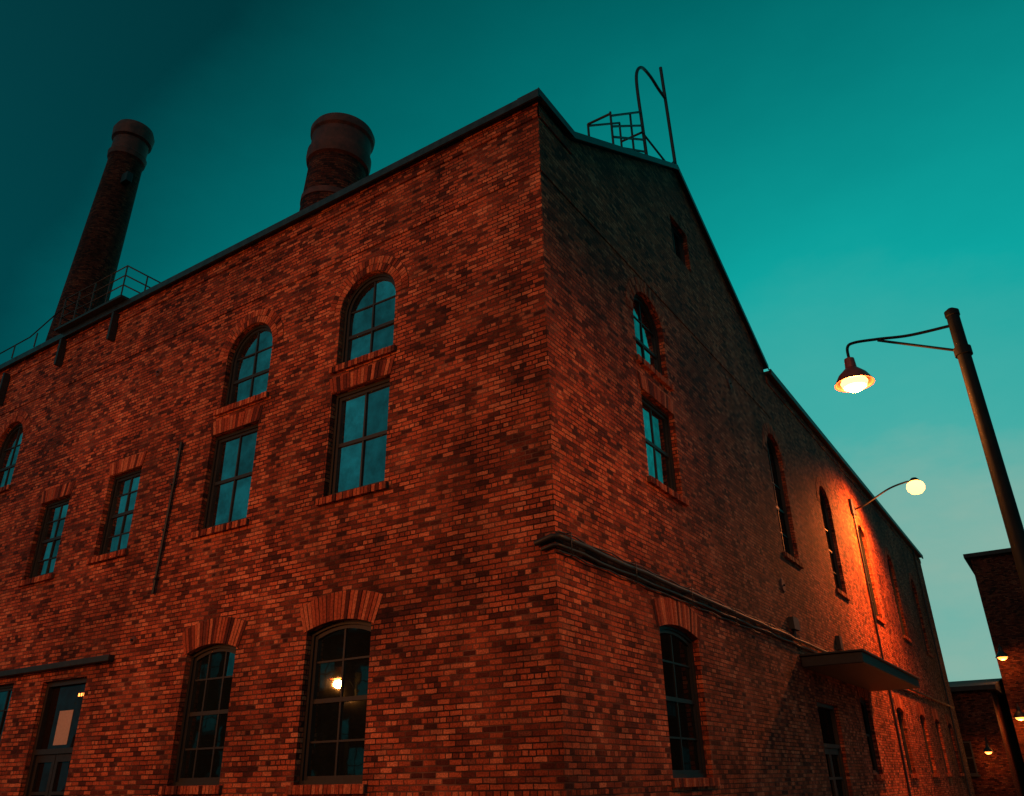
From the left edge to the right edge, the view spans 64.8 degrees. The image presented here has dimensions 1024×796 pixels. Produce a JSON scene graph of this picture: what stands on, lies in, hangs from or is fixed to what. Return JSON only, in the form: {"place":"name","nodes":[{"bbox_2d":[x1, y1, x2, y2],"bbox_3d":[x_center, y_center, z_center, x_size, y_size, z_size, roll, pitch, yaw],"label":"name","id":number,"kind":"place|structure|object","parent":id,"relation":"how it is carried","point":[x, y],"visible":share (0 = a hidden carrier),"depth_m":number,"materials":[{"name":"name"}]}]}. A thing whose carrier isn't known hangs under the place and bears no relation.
{"place":"outdoors","nodes":[
{"label":"outdoors","id":0,"kind":"place"},
{"bbox_2d":[0,102,565,795],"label":"street facade wall","id":1,"kind":"structure","parent":0,"point":[440,550],"depth_m":14.64,"materials":[{"name":"brick"}]},
{"bbox_2d":[0,265,159,405],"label":"roof platform","id":2,"kind":"structure","parent":1,"relation":"attached to","point":[85,316],"depth_m":22.03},
{"bbox_2d":[0,0,1023,681],"label":"sky","id":3,"kind":"structure","parent":0,"point":[853,170],"materials":[{"name":"teal"}]},
{"bbox_2d":[587,66,676,163],"bbox_3d":[3.249,-7.597,21.671,0.680,6.603,4.418,-17,-29,29],"label":"roof access ladder","id":4,"kind":"object","parent":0,"point":[644,138],"visible":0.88,"depth_m":21.20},
{"bbox_2d":[538,103,974,795],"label":"gable side wall","id":5,"kind":"structure","parent":0,"point":[718,539],"depth_m":17.08,"materials":[{"name":"brick"}]},
{"bbox_2d":[564,532,919,698],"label":"conduit clips","id":6,"kind":"object","parent":5,"relation":"attached to","point":[687,587],"visible":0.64,"depth_m":14.94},
{"bbox_2d":[951,690,1023,795],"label":"walls","id":7,"kind":"structure","parent":0,"point":[981,715],"depth_m":48.14,"materials":[{"name":"brick"}]},
{"bbox_2d":[963,741,980,776],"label":"window frames","id":8,"kind":"structure","parent":7,"relation":"attached to","point":[974,774],"depth_m":47.68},
{"bbox_2d":[963,743,975,772],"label":"window glass","id":9,"kind":"object","parent":8,"relation":"in","point":[970,761],"visible":0.2,"depth_m":47.87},
{"bbox_2d":[949,678,1007,702],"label":"roof","id":10,"kind":"structure","parent":7,"relation":"on","point":[996,686],"depth_m":50.34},
{"bbox_2d":[983,737,993,753],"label":"wall lamp","id":11,"kind":"object","parent":7,"relation":"attached to","point":[987,749],"visible":1,"depth_m":46.58,"materials":[{"name":"metal"}]},
{"bbox_2d":[970,553,1023,760],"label":"walls","id":12,"kind":"structure","parent":0,"point":[1001,593],"depth_m":51.87,"materials":[{"name":"brick"}]},
{"bbox_2d":[963,548,1011,574],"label":"roof","id":13,"kind":"structure","parent":12,"relation":"on","point":[967,557],"depth_m":53.54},
{"bbox_2d":[995,644,1009,659],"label":"wall lamp","id":14,"kind":"object","parent":12,"relation":"attached to","point":[1001,654],"visible":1,"depth_m":50.19,"materials":[{"name":"metal"}]},
{"bbox_2d":[1013,704,1023,719],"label":"wall lamp","id":15,"kind":"object","parent":12,"relation":"attached to","point":[1019,714],"visible":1,"depth_m":48.67,"materials":[{"name":"metal"}]},
{"label":"ground","id":16,"kind":"structure","parent":0,"visible":0},
{"bbox_2d":[46,119,154,340],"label":"smokestack","id":17,"kind":"object","parent":16,"relation":"on","point":[98,250],"visible":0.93,"depth_m":42.81,"materials":[{"name":"brick"}]},
{"bbox_2d":[0,271,389,795],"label":"street facade wall reveals","id":18,"kind":"object","parent":16,"relation":"on","point":[358,283],"visible":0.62,"depth_m":16.19,"materials":[{"name":"brick"}]},
{"bbox_2d":[0,684,13,737],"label":"frame","id":19,"kind":"object","parent":18,"relation":"attached to","point":[8,688],"visible":0.25,"depth_m":18.17,"materials":[{"name":"paint"}]},
{"bbox_2d":[0,691,11,740],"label":"glass","id":20,"kind":"object","parent":19,"relation":"attached to","point":[3,695],"visible":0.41,"depth_m":18.18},
{"bbox_2d":[0,423,22,485],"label":"frame","id":21,"kind":"object","parent":18,"relation":"attached to","point":[19,426],"visible":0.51,"depth_m":22.67,"materials":[{"name":"paint"}]},
{"bbox_2d":[0,428,22,486],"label":"glass","id":22,"kind":"object","parent":21,"relation":"attached to","point":[6,460],"visible":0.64,"depth_m":22.42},
{"bbox_2d":[0,410,29,438],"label":"brick arch","id":23,"kind":"structure","parent":18,"relation":"attached to","point":[24,420],"depth_m":22.50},
{"bbox_2d":[16,573,54,586],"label":"brick sill","id":24,"kind":"structure","parent":18,"relation":"attached to","point":[34,580],"depth_m":18.86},
{"bbox_2d":[29,497,69,578],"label":"frame","id":25,"kind":"object","parent":18,"relation":"attached to","point":[45,522],"visible":0.51,"depth_m":19.71,"materials":[{"name":"paint"}]},
{"bbox_2d":[35,504,68,575],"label":"glass","id":26,"kind":"object","parent":25,"relation":"attached to","point":[46,547],"visible":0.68,"depth_m":19.58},
{"bbox_2d":[23,677,86,795],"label":"door","id":27,"kind":"structure","parent":18,"relation":"attached to","point":[48,770],"depth_m":16.63,"materials":[{"name":"paint"}]},
{"bbox_2d":[23,677,86,795],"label":"door leaves and frame","id":28,"kind":"structure","parent":27,"relation":"in","point":[39,755],"depth_m":16.58,"materials":[{"name":"paint"}]},
{"bbox_2d":[53,710,73,744],"bbox_3d":[-9.264,6.803,16.663,0.500,0.660,0.007,-17,-29,29],"label":"notice paper","id":29,"kind":"object","parent":27,"relation":"attached to","point":[63,728],"visible":1,"depth_m":16.66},
{"bbox_2d":[0,654,114,677],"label":"door canopy beam","id":30,"kind":"structure","parent":18,"relation":"attached to","point":[64,664],"depth_m":16.98,"materials":[{"name":"metal"}]},
{"bbox_2d":[41,480,75,503],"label":"brick lintel","id":31,"kind":"structure","parent":18,"relation":"attached to","point":[57,492],"depth_m":19.83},
{"bbox_2d":[86,549,128,564],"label":"brick sill","id":32,"kind":"structure","parent":18,"relation":"attached to","point":[106,557],"depth_m":17.53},
{"bbox_2d":[99,469,141,554],"bbox_3d":[-8.716,2.603,18.180,1.234,1.934,0.125,-17,-29,29],"label":"frame","id":33,"kind":"object","parent":18,"relation":"attached to","point":[114,496],"visible":0.5,"depth_m":18.37,"materials":[{"name":"paint"}]},
{"bbox_2d":[105,476,139,552],"bbox_3d":[-8.710,2.607,18.188,1.010,1.710,0.022,-17,-29,29],"label":"glass","id":34,"kind":"object","parent":33,"relation":"attached to","point":[116,523],"visible":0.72,"depth_m":18.23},
{"bbox_2d":[109,451,146,475],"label":"brick lintel","id":35,"kind":"structure","parent":18,"relation":"attached to","point":[128,463],"depth_m":18.50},
{"bbox_2d":[151,442,182,593],"bbox_3d":[-7.173,2.440,16.822,0.157,3.252,0.060,-17,-29,29],"label":"downpipe","id":36,"kind":"object","parent":18,"relation":"attached to","point":[167,518],"visible":1,"depth_m":16.77,"materials":[{"name":"metal"}]},
{"bbox_2d":[158,785,222,793],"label":"brick sill","id":37,"kind":"structure","parent":18,"relation":"attached to","point":[211,789],"depth_m":13.61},
{"bbox_2d":[173,644,235,785],"bbox_3d":[-5.359,5.601,14.360,1.384,2.334,0.125,-17,-29,29],"label":"frame","id":38,"kind":"object","parent":18,"relation":"attached to","point":[179,780],"visible":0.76,"depth_m":14.47,"materials":[{"name":"paint"}]},
{"bbox_2d":[182,652,234,777],"bbox_3d":[-5.353,5.605,14.368,1.160,2.109,0.018,-17,-29,29],"label":"glass","id":39,"kind":"object","parent":38,"relation":"attached to","point":[207,737],"visible":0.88,"depth_m":14.36,"materials":[{"name":"glass"}]},
{"bbox_2d":[182,617,246,654],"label":"brick arch","id":40,"kind":"structure","parent":18,"relation":"attached to","point":[220,631],"depth_m":14.79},
{"bbox_2d":[190,518,247,538],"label":"brick sill","id":41,"kind":"structure","parent":18,"relation":"attached to","point":[219,529],"depth_m":15.69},
{"bbox_2d":[203,424,257,528],"bbox_3d":[-5.615,1.631,16.378,1.464,2.084,0.125,-17,-29,29],"label":"frame","id":42,"kind":"object","parent":18,"relation":"attached to","point":[213,483],"visible":0.42,"depth_m":16.60,"materials":[{"name":"paint"}]},
{"bbox_2d":[210,432,256,526],"bbox_3d":[-5.609,1.635,16.386,1.240,1.860,0.013,-17,-29,29],"label":"glass","id":43,"kind":"object","parent":42,"relation":"attached to","point":[223,492],"visible":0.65,"depth_m":16.40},
{"bbox_2d":[211,404,263,435],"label":"brick lintel","id":44,"kind":"structure","parent":18,"relation":"attached to","point":[232,422],"depth_m":16.73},
{"bbox_2d":[213,391,268,416],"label":"brick sill","id":45,"kind":"structure","parent":18,"relation":"attached to","point":[240,404],"depth_m":16.77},
{"bbox_2d":[225,325,271,405],"bbox_3d":[-5.552,-0.708,17.412,1.454,1.894,0.125,-17,-29,29],"label":"frame","id":46,"kind":"object","parent":18,"relation":"attached to","point":[249,335],"visible":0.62,"depth_m":17.62,"materials":[{"name":"paint"}]},
{"bbox_2d":[232,331,272,402],"bbox_3d":[-5.547,-0.704,17.420,1.230,1.670,0.021,-17,-29,29],"label":"glass","id":47,"kind":"object","parent":46,"relation":"attached to","point":[244,370],"visible":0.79,"depth_m":17.43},
{"bbox_2d":[217,308,282,365],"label":"brick arch","id":48,"kind":"structure","parent":18,"relation":"attached to","point":[244,323],"depth_m":17.70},
{"bbox_2d":[218,308,283,365],"bbox_3d":[-5.657,-1.442,17.604,2.110,1.055,0.023,-17,-29,29],"label":"brick arch mortar","id":49,"kind":"object","parent":18,"relation":"attached to","point":[248,326],"visible":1,"depth_m":17.75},
{"bbox_2d":[0,89,548,372],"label":"eaves coping","id":50,"kind":"object","parent":18,"relation":"on","point":[484,122],"visible":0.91,"depth_m":17.83,"materials":[{"name":"metal"}]},
{"bbox_2d":[285,784,366,794],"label":"brick sill","id":51,"kind":"structure","parent":18,"relation":"attached to","point":[326,789],"depth_m":12.05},
{"bbox_2d":[299,620,370,784],"bbox_3d":[-2.713,4.787,12.815,1.444,2.434,0.125,-17,-29,29],"label":"frame","id":52,"kind":"object","parent":18,"relation":"attached to","point":[318,635],"visible":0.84,"depth_m":12.94,"materials":[{"name":"paint"}]},
{"bbox_2d":[308,628,370,775],"bbox_3d":[-2.708,4.790,12.822,1.220,2.209,0.020,-17,-30,30],"label":"glass","id":53,"kind":"object","parent":52,"relation":"attached to","point":[325,728],"visible":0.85,"depth_m":12.80,"materials":[{"name":"glass"}]},
{"bbox_2d":[299,590,382,632],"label":"brick arch","id":54,"kind":"structure","parent":18,"relation":"attached to","point":[326,607],"depth_m":13.27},
{"bbox_2d":[304,589,383,633],"bbox_3d":[-2.828,3.482,13.278,1.897,0.612,0.023,-17,-29,29],"label":"brick arch mortar","id":55,"kind":"object","parent":18,"relation":"attached to","point":[348,607],"visible":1,"depth_m":13.18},
{"bbox_2d":[315,481,387,506],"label":"brick sill","id":56,"kind":"structure","parent":18,"relation":"attached to","point":[351,493],"depth_m":13.98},
{"bbox_2d":[328,378,389,495],"bbox_3d":[-2.698,0.745,14.669,1.454,2.084,0.125,-17,-29,29],"label":"frame","id":57,"kind":"object","parent":18,"relation":"attached to","point":[340,400],"visible":0.43,"depth_m":14.89,"materials":[{"name":"paint"}]},
{"bbox_2d":[336,386,389,492],"bbox_3d":[-2.692,0.749,14.677,1.230,1.860,0.016,-17,-29,29],"label":"glass","id":58,"kind":"object","parent":57,"relation":"attached to","point":[348,471],"visible":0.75,"depth_m":14.68,"materials":[{"name":"glass"}]},
{"bbox_2d":[329,356,394,393],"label":"brick lintel","id":59,"kind":"structure","parent":18,"relation":"attached to","point":[348,380],"depth_m":15.02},
{"bbox_2d":[329,344,396,374],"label":"brick sill","id":60,"kind":"structure","parent":18,"relation":"attached to","point":[365,358],"depth_m":15.10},
{"bbox_2d":[328,256,408,318],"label":"brick arch","id":61,"kind":"structure","parent":18,"relation":"attached to","point":[401,272],"depth_m":16.01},
{"bbox_2d":[341,273,395,362],"bbox_3d":[-2.710,-1.562,15.743,1.444,1.914,0.125,-17,-29,29],"label":"frame","id":62,"kind":"object","parent":18,"relation":"attached to","point":[359,290],"visible":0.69,"depth_m":15.93,"materials":[{"name":"paint"}]},
{"bbox_2d":[348,280,395,360],"bbox_3d":[-2.704,-1.558,15.751,1.220,1.690,0.013,-17,-29,29],"label":"glass","id":63,"kind":"object","parent":62,"relation":"attached to","point":[384,312],"visible":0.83,"depth_m":15.75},
{"bbox_2d":[328,255,408,319],"bbox_3d":[-2.815,-2.308,15.941,2.100,1.050,0.023,-17,-29,29],"label":"brick arch mortar","id":64,"kind":"object","parent":18,"relation":"attached to","point":[361,277],"visible":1,"depth_m":16.13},
{"bbox_2d":[636,215,961,795],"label":"gable side wall reveals","id":65,"kind":"object","parent":16,"relation":"on","point":[706,744],"visible":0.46,"depth_m":22.40,"materials":[{"name":"brick"}]},
{"bbox_2d":[518,87,768,369],"bbox_3d":[4.053,-4.828,20.972,0.475,3.787,13.760,-17,-29,29],"label":"gable coping","id":66,"kind":"object","parent":65,"relation":"attached to","point":[561,122],"visible":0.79,"depth_m":21.05,"materials":[{"name":"metal"}]},
{"bbox_2d":[626,277,669,346],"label":"brick arch","id":67,"kind":"structure","parent":65,"relation":"attached to","point":[642,287],"depth_m":17.41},
{"bbox_2d":[633,294,662,375],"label":"frame","id":68,"kind":"object","parent":65,"relation":"attached to","point":[638,299],"visible":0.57,"depth_m":17.52,"materials":[{"name":"paint"}]},
{"bbox_2d":[633,301,656,369],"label":"glass","id":69,"kind":"object","parent":68,"relation":"attached to","point":[648,340],"visible":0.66,"depth_m":17.31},
{"bbox_2d":[636,354,674,391],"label":"brick sill","id":70,"kind":"structure","parent":65,"relation":"attached to","point":[653,371],"depth_m":16.56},
{"bbox_2d":[637,371,674,414],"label":"brick lintel","id":71,"kind":"structure","parent":65,"relation":"attached to","point":[656,393],"depth_m":16.43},
{"bbox_2d":[641,394,676,491],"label":"frame","id":72,"kind":"object","parent":65,"relation":"attached to","point":[651,406],"visible":0.39,"depth_m":16.51,"materials":[{"name":"paint"}]},
{"bbox_2d":[642,404,670,487],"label":"glass","id":73,"kind":"object","parent":72,"relation":"attached to","point":[660,443],"visible":0.65,"depth_m":16.25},
{"bbox_2d":[648,475,689,506],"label":"brick sill","id":74,"kind":"structure","parent":65,"relation":"attached to","point":[668,491],"depth_m":15.49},
{"bbox_2d":[557,530,793,635],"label":"cables","id":75,"kind":"object","parent":65,"relation":"attached to","point":[662,577],"visible":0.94,"depth_m":13.86,"materials":[{"name":"metal"}]},
{"bbox_2d":[652,597,699,639],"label":"brick arch","id":76,"kind":"structure","parent":65,"relation":"attached to","point":[666,609],"depth_m":14.43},
{"bbox_2d":[671,223,685,265],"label":"frame","id":77,"kind":"object","parent":65,"relation":"attached to","point":[678,236],"visible":0.29,"depth_m":21.23,"materials":[{"name":"paint"}]},
{"bbox_2d":[673,233,680,259],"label":"glass","id":78,"kind":"object","parent":77,"relation":"attached to","point":[676,243],"visible":0.2,"depth_m":21.16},
{"bbox_2d":[659,625,706,777],"bbox_3d":[2.850,5.228,13.979,0.125,2.454,1.754,-17,-29,29],"label":"frame","id":79,"kind":"object","parent":65,"relation":"attached to","point":[685,639],"visible":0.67,"depth_m":14.28,"materials":[{"name":"paint"}]},
{"bbox_2d":[660,633,698,769],"bbox_3d":[2.841,5.231,13.984,0.020,2.229,1.530,-17,-29,29],"label":"glass","id":80,"kind":"object","parent":79,"relation":"attached to","point":[687,721],"visible":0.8,"depth_m":14.07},
{"bbox_2d":[672,778,720,786],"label":"brick sill","id":81,"kind":"structure","parent":65,"relation":"attached to","point":[688,782],"depth_m":13.21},
{"bbox_2d":[541,543,918,695],"bbox_3d":[8.800,7.347,22.779,0.291,0.102,30.077,-17,-29,29],"label":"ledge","id":82,"kind":"object","parent":65,"relation":"attached to","point":[634,575],"visible":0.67,"depth_m":13.99,"materials":[{"name":"metal"}]},
{"bbox_2d":[534,533,953,707],"bbox_3d":[11.789,9.174,26.999,0.433,0.148,41.110,-17,-29,29],"label":"conduit","id":83,"kind":"object","parent":65,"relation":"attached to","point":[546,538],"visible":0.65,"depth_m":14.12,"materials":[{"name":"metal"}]},
{"bbox_2d":[763,423,786,469],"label":"brick arch","id":84,"kind":"structure","parent":65,"relation":"attached to","point":[767,428],"depth_m":23.92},
{"bbox_2d":[767,436,794,557],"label":"frame","id":85,"kind":"object","parent":65,"relation":"attached to","point":[784,511],"visible":0.38,"depth_m":23.61,"materials":[{"name":"paint"}]},
{"bbox_2d":[767,442,789,553],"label":"glass","id":86,"kind":"object","parent":85,"relation":"attached to","point":[780,506],"visible":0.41,"depth_m":23.49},
{"bbox_2d":[784,552,803,568],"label":"brick sill","id":87,"kind":"structure","parent":65,"relation":"attached to","point":[792,559],"depth_m":22.26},
{"bbox_2d":[788,499,854,650],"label":"electrical boxes","id":88,"kind":"object","parent":65,"relation":"attached to","point":[793,622],"visible":0.93,"depth_m":24.17,"materials":[{"name":"metal"}]},
{"bbox_2d":[816,477,833,514],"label":"brick arch","id":89,"kind":"structure","parent":65,"relation":"attached to","point":[819,482],"depth_m":28.28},
{"bbox_2d":[819,489,842,590],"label":"frame","id":90,"kind":"object","parent":65,"relation":"attached to","point":[832,543],"visible":0.23,"depth_m":28.09,"materials":[{"name":"paint"}]},
{"bbox_2d":[819,495,839,589],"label":"glass","id":91,"kind":"object","parent":90,"relation":"attached to","point":[829,544],"visible":0.28,"depth_m":27.89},
{"bbox_2d":[817,702,848,795],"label":"door","id":92,"kind":"structure","parent":65,"relation":"attached to","point":[834,757],"depth_m":21.60,"materials":[{"name":"paint"}]},
{"bbox_2d":[817,702,848,795],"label":"door leaves and frame","id":93,"kind":"structure","parent":92,"relation":"in","point":[836,748],"depth_m":21.64,"materials":[{"name":"paint"}]},
{"bbox_2d":[764,369,922,558],"bbox_3d":[15.841,4.290,36.276,0.490,0.200,28.900,-17,-29,29],"label":"side eaves gutter","id":94,"kind":"object","parent":65,"relation":"attached to","point":[787,394],"visible":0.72,"depth_m":31.25,"materials":[{"name":"metal"}]},
{"bbox_2d":[799,649,919,690],"bbox_3d":[10.244,7.924,23.229,1.557,0.310,8.320,-17,-29,29],"label":"entrance canopy","id":95,"kind":"object","parent":65,"relation":"attached to","point":[865,669],"visible":1,"depth_m":21.46,"materials":[{"name":"metal"}]},
{"bbox_2d":[855,517,868,548],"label":"brick arch","id":96,"kind":"structure","parent":65,"relation":"attached to","point":[858,521],"depth_m":33.05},
{"bbox_2d":[856,686,869,701],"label":"brick arch","id":97,"kind":"structure","parent":65,"relation":"attached to","point":[862,692],"depth_m":25.54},
{"bbox_2d":[858,529,878,616],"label":"frame","id":98,"kind":"object","parent":65,"relation":"attached to","point":[869,579],"visible":0.23,"depth_m":32.57,"materials":[{"name":"paint"}]},
{"bbox_2d":[860,697,878,774],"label":"frame","id":99,"kind":"object","parent":65,"relation":"attached to","point":[869,735],"visible":0.34,"depth_m":25.57,"materials":[{"name":"paint"}]},
{"bbox_2d":[860,702,874,769],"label":"glass","id":100,"kind":"object","parent":99,"relation":"attached to","point":[866,729],"visible":0.27,"depth_m":25.48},
{"bbox_2d":[793,515,970,795],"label":"side conduit","id":101,"kind":"object","parent":65,"relation":"attached to","point":[882,656],"visible":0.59,"depth_m":31.17,"materials":[{"name":"metal"}]},
{"bbox_2d":[853,477,924,515],"bbox_3d":[15.029,3.917,32.241,2.766,1.180,0.674,-13,-28,23],"label":"wall lamp","id":102,"kind":"object","parent":65,"relation":"attached to","point":[915,486],"visible":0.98,"depth_m":31.84,"materials":[{"name":"metal"}]},
{"bbox_2d":[887,559,905,635],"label":"frame","id":103,"kind":"object","parent":65,"relation":"attached to","point":[897,605],"visible":0.2,"depth_m":37.03,"materials":[{"name":"paint"}]},
{"bbox_2d":[893,694,903,711],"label":"brick arch","id":104,"kind":"structure","parent":65,"relation":"attached to","point":[897,699],"depth_m":30.18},
{"bbox_2d":[896,709,912,773],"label":"frame","id":105,"kind":"object","parent":65,"relation":"attached to","point":[904,741],"visible":0.28,"depth_m":30.14,"materials":[{"name":"paint"}]},
{"bbox_2d":[911,584,926,650],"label":"frame","id":106,"kind":"object","parent":65,"relation":"attached to","point":[919,618],"visible":0.15,"depth_m":41.73,"materials":[{"name":"paint"}]},
{"bbox_2d":[916,703,924,716],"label":"brick arch","id":107,"kind":"structure","parent":65,"relation":"attached to","point":[920,708],"depth_m":33.98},
{"bbox_2d":[920,716,933,773],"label":"frame","id":108,"kind":"object","parent":65,"relation":"attached to","point":[926,744],"visible":0.16,"depth_m":34.00,"materials":[{"name":"paint"}]},
{"bbox_2d":[935,721,947,772],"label":"frame","id":109,"kind":"object","parent":65,"relation":"attached to","point":[941,746],"visible":0.09,"depth_m":37.15,"materials":[{"name":"paint"}]},
{"bbox_3d":[0.819,3.637,38.446,27.000,3.610,42.300,-17,-29,29],"label":"roof","id":110,"kind":"object","parent":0,"visible":0},
{"bbox_2d":[299,112,374,210],"bbox_3d":[-5.610,-5.006,24.480,2.629,7.733,2.042,-17,-29,29],"label":"smokestack","id":111,"kind":"object","parent":110,"relation":"on","point":[340,149],"visible":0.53,"depth_m":24.67,"materials":[{"name":"brick"}]},
{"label":"pavement","id":112,"kind":"structure","parent":0,"visible":0},
{"bbox_2d":[835,307,1023,592],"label":"street lamp","id":113,"kind":"object","parent":112,"relation":"on","point":[853,377],"visible":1,"depth_m":10.08,"materials":[{"name":"metal"}]},
{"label":"rear walls","id":114,"kind":"object","parent":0,"visible":0},
{"bbox_2d":[0,105,920,562],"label":"string courses","id":115,"kind":"object","parent":114,"relation":"attached to","point":[434,163],"visible":1,"depth_m":17.84,"materials":[{"name":"brick"}]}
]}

